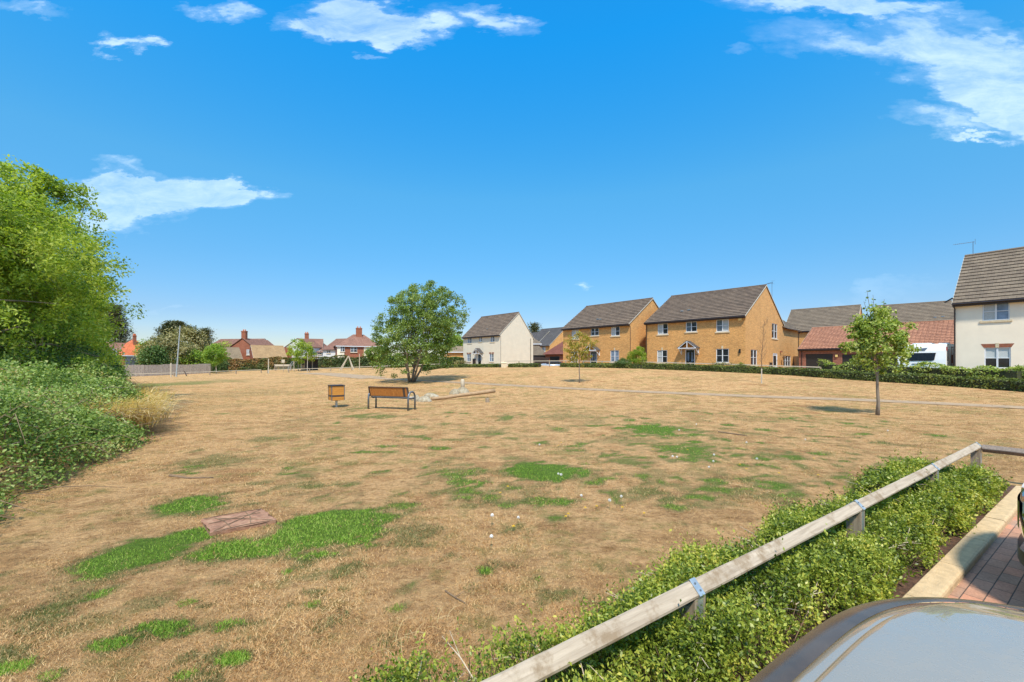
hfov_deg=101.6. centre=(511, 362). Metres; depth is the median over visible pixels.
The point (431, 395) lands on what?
boulder
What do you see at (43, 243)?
ash tree
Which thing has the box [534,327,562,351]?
brick house
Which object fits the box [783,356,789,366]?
window
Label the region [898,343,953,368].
caravan
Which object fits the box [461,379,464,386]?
wooden bollard
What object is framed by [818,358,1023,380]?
loose hedge
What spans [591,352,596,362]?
door
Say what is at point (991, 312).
window
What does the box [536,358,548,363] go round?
fence panel
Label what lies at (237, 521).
inspection cover
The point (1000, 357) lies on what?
window
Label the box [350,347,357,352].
window
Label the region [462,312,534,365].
rendered house
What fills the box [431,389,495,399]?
log beam
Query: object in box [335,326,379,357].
brick house
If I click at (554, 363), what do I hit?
parked car
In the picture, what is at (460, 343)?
tree
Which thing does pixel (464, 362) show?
shrub
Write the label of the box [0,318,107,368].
shrub
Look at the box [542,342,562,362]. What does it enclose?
garage
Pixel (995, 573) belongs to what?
car park paving
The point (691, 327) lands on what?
window
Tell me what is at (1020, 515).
parked car
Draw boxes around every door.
[550,356,558,360]
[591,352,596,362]
[686,350,693,364]
[806,354,832,370]
[842,354,872,365]
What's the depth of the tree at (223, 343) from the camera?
106.54 m
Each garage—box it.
[444,346,462,357]
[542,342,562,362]
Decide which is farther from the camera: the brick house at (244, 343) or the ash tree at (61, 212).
the brick house at (244, 343)
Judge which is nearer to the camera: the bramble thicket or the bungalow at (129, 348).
the bramble thicket
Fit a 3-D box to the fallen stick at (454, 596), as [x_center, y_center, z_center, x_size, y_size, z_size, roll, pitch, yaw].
[-0.394,1.736,3.125,0.247,0.015,0.097,0,0,39]
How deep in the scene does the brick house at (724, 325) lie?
41.61 m
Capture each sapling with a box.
[563,330,598,382]
[757,316,769,382]
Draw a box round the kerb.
[902,485,1021,603]
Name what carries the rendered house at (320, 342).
on the ground at (92, 498)
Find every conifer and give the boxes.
[106,303,137,342]
[148,319,192,340]
[199,326,216,344]
[527,322,542,332]
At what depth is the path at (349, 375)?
46.88 m
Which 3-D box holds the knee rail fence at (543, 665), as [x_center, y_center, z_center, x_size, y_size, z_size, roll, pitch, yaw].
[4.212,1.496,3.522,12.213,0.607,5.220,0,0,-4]
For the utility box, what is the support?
on the ground at (92, 498)
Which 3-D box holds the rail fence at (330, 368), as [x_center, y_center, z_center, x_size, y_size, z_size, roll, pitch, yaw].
[-23.887,0.974,63.000,26.032,1.544,0.110,0,0,0]
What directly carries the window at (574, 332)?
in the brick house at (617, 330)
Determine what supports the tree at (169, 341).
on the ground at (92, 498)
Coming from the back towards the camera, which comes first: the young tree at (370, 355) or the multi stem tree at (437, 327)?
the young tree at (370, 355)
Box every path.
[301,373,381,378]
[373,378,1023,408]
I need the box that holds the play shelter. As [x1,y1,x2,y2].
[293,359,317,370]
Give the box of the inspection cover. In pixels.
[201,508,275,535]
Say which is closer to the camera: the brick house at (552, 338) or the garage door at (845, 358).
the garage door at (845, 358)
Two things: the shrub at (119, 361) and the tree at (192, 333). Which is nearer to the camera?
the shrub at (119, 361)
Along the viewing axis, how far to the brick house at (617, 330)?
47.35 m
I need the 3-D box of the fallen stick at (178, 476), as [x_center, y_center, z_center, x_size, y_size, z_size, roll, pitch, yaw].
[-4.892,1.738,6.320,0.756,0.035,0.117,0,0,9]
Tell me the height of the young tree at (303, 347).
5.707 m
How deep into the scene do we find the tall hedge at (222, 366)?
77.54 m
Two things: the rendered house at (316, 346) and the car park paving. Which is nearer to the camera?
the car park paving
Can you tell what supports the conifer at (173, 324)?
on the ground at (92, 498)
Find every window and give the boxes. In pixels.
[125,356,136,366]
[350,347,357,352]
[467,353,470,361]
[489,352,493,361]
[572,330,578,339]
[590,328,598,336]
[609,348,619,362]
[610,327,619,336]
[656,348,667,363]
[657,323,668,335]
[685,321,697,332]
[715,319,729,332]
[715,346,729,363]
[751,350,756,365]
[772,323,777,339]
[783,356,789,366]
[908,353,935,360]
[947,349,949,360]
[980,303,1011,322]
[981,343,1013,368]
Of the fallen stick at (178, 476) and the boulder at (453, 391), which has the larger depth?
the boulder at (453, 391)
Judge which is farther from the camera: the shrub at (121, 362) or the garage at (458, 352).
the garage at (458, 352)
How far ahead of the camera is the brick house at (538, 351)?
81.93 m
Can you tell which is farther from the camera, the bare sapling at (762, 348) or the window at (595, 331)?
the window at (595, 331)
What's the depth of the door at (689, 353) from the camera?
41.27 m
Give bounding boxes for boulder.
[416,396,431,401]
[424,393,437,396]
[449,389,458,393]
[457,387,468,392]
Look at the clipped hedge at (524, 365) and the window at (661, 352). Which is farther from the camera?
the clipped hedge at (524, 365)
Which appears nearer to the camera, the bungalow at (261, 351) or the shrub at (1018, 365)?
the shrub at (1018, 365)
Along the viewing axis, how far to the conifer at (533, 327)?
124.25 m
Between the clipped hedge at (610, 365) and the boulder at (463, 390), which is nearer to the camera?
the boulder at (463, 390)
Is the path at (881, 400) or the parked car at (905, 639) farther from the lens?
the path at (881, 400)
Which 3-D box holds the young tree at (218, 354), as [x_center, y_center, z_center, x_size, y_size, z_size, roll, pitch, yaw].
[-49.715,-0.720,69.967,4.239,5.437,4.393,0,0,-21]
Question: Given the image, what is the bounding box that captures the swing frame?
[339,356,353,369]
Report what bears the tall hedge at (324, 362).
on the ground at (92, 498)
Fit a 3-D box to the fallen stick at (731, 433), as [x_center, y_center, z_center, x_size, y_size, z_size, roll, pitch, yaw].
[5.400,1.739,10.216,0.110,0.035,0.689,0,0,-37]
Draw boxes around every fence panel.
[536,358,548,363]
[793,356,798,369]
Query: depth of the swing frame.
69.17 m
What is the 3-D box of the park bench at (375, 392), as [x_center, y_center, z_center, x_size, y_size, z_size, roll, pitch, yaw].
[-4.486,1.325,15.673,1.825,0.865,0.624,0,0,21]
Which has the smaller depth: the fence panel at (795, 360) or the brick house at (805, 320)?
the fence panel at (795, 360)
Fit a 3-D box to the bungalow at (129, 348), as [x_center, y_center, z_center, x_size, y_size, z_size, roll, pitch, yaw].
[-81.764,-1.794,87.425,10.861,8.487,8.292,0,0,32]
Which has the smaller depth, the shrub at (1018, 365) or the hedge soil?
the hedge soil
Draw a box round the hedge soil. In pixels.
[564,483,1014,681]
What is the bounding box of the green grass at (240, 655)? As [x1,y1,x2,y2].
[0,413,961,681]
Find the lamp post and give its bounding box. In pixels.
[175,326,180,376]
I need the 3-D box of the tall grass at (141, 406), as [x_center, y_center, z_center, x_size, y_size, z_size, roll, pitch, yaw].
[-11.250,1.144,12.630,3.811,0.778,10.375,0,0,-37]
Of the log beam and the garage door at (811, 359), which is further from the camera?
the garage door at (811, 359)
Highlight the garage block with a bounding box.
[797,320,953,370]
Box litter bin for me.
[328,384,344,406]
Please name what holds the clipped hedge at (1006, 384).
on the ground at (92, 498)
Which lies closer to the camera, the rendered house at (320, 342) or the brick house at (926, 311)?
the brick house at (926, 311)
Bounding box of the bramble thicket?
[0,350,189,524]
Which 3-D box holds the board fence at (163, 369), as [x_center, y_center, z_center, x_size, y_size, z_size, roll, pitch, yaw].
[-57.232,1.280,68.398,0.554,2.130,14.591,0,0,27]
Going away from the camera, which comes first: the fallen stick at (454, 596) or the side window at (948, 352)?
the fallen stick at (454, 596)
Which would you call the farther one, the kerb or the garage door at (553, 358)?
the garage door at (553, 358)
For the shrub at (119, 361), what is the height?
2.950 m
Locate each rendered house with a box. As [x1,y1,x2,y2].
[284,338,326,358]
[305,332,323,358]
[322,338,346,356]
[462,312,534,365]
[944,242,1023,370]
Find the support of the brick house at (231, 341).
on the ground at (92, 498)
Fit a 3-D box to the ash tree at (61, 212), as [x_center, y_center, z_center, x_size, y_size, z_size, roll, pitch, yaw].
[-23.467,-3.349,20.630,6.182,10.428,5.665,0,0,0]
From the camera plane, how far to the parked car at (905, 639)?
1.07 m
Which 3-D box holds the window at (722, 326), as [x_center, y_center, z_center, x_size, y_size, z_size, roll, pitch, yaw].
[19.673,-3.382,39.043,0.155,1.258,1.311,0,0,-43]
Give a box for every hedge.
[192,355,380,370]
[208,359,228,372]
[320,449,1012,681]
[381,350,436,367]
[421,363,500,370]
[432,356,463,365]
[507,363,541,366]
[559,362,642,368]
[642,362,1023,391]
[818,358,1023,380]
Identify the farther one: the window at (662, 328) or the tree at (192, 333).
the tree at (192, 333)
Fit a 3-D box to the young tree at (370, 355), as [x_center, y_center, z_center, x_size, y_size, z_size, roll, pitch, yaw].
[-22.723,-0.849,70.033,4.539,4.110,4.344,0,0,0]
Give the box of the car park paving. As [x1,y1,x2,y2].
[943,514,1023,610]
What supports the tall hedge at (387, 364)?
on the ground at (92, 498)
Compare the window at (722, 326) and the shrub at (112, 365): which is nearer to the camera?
the shrub at (112, 365)
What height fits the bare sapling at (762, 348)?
4.188 m
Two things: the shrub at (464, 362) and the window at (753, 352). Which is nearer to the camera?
the window at (753, 352)
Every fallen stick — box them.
[168,474,213,478]
[445,590,466,603]
[718,431,746,435]
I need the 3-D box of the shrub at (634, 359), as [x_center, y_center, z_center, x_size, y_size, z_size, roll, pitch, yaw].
[12.533,-0.524,42.196,2.272,2.369,2.155,0,0,0]
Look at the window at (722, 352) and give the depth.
39.05 m
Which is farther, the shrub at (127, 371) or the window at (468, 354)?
the window at (468, 354)
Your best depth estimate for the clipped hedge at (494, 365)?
53.84 m
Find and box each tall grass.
[49,384,210,433]
[134,382,195,404]
[371,605,458,664]
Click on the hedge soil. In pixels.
(902, 589)
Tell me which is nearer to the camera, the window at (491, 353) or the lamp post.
the lamp post
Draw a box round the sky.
[0,0,1023,355]
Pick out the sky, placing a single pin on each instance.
(278, 171)
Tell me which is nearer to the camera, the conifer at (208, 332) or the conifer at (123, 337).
the conifer at (123, 337)
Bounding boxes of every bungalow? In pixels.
[106,334,140,372]
[224,347,242,360]
[249,345,286,358]
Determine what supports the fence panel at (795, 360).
on the ground at (92, 498)
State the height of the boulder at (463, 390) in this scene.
0.486 m
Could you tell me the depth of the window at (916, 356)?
27.53 m
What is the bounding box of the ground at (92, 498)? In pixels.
[0,366,1023,681]
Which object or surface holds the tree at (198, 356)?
on the ground at (92, 498)
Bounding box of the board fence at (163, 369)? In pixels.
[125,364,210,376]
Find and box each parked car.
[541,361,561,365]
[749,597,1023,681]
[1017,483,1023,565]
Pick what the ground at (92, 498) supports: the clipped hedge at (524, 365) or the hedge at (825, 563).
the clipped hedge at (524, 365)
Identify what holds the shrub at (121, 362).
on the ground at (92, 498)
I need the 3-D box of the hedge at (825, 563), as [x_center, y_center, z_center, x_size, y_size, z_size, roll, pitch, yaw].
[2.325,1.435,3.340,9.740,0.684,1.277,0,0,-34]
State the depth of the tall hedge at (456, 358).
66.21 m
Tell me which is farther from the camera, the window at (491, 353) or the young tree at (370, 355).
the young tree at (370, 355)
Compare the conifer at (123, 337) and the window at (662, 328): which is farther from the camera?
the conifer at (123, 337)
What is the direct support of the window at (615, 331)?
in the brick house at (617, 330)
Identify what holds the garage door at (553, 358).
in the garage at (555, 353)
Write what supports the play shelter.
on the ground at (92, 498)
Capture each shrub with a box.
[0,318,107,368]
[71,340,124,373]
[90,348,127,372]
[115,353,130,375]
[115,364,133,379]
[451,357,465,364]
[613,358,631,365]
[626,345,647,364]
[1009,364,1023,376]
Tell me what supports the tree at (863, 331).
on the ground at (92, 498)
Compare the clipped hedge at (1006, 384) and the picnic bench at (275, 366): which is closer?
the clipped hedge at (1006, 384)
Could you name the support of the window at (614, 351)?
in the brick house at (617, 330)
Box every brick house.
[209,339,265,351]
[230,329,272,359]
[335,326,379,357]
[531,331,549,341]
[533,338,544,362]
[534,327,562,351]
[561,297,658,363]
[643,283,801,367]
[787,304,862,345]
[875,300,953,322]
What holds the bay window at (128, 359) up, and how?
in the bungalow at (129, 348)
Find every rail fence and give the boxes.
[139,369,261,375]
[267,364,421,372]
[481,442,1023,681]
[504,360,821,370]
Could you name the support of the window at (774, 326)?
in the brick house at (724, 325)
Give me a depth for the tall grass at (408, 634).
2.26 m
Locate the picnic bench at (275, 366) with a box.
[274,364,291,369]
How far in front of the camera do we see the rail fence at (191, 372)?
62.60 m
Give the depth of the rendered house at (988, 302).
25.77 m
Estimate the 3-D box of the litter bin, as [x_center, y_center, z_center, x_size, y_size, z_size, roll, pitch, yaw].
[-6.913,1.373,16.448,0.530,0.970,0.530,0,0,-38]
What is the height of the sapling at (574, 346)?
3.730 m
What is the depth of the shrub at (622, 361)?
42.01 m
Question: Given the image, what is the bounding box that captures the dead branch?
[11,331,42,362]
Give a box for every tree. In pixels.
[0,154,125,363]
[0,159,146,372]
[3,194,118,353]
[130,343,175,364]
[131,328,199,364]
[133,339,151,364]
[168,324,212,352]
[173,347,206,364]
[201,343,229,373]
[214,341,231,347]
[286,338,316,370]
[362,346,388,362]
[369,280,469,381]
[445,332,462,346]
[838,290,921,414]
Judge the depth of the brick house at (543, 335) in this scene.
104.44 m
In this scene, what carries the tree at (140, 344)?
on the ground at (92, 498)
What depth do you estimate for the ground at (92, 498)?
5.85 m
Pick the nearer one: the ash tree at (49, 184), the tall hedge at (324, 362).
the ash tree at (49, 184)
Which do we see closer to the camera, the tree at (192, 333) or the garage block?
the garage block
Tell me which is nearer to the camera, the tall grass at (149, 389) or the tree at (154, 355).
the tall grass at (149, 389)
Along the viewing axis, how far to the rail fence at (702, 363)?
37.98 m
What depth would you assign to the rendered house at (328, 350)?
98.83 m
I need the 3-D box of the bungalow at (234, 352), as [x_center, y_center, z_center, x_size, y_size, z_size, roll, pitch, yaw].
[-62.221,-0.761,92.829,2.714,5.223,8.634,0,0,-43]
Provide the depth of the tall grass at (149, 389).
15.72 m
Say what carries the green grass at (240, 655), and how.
on the ground at (92, 498)
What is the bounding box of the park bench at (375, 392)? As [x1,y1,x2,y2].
[367,386,415,410]
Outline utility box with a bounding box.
[501,362,506,367]
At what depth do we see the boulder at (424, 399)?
18.54 m

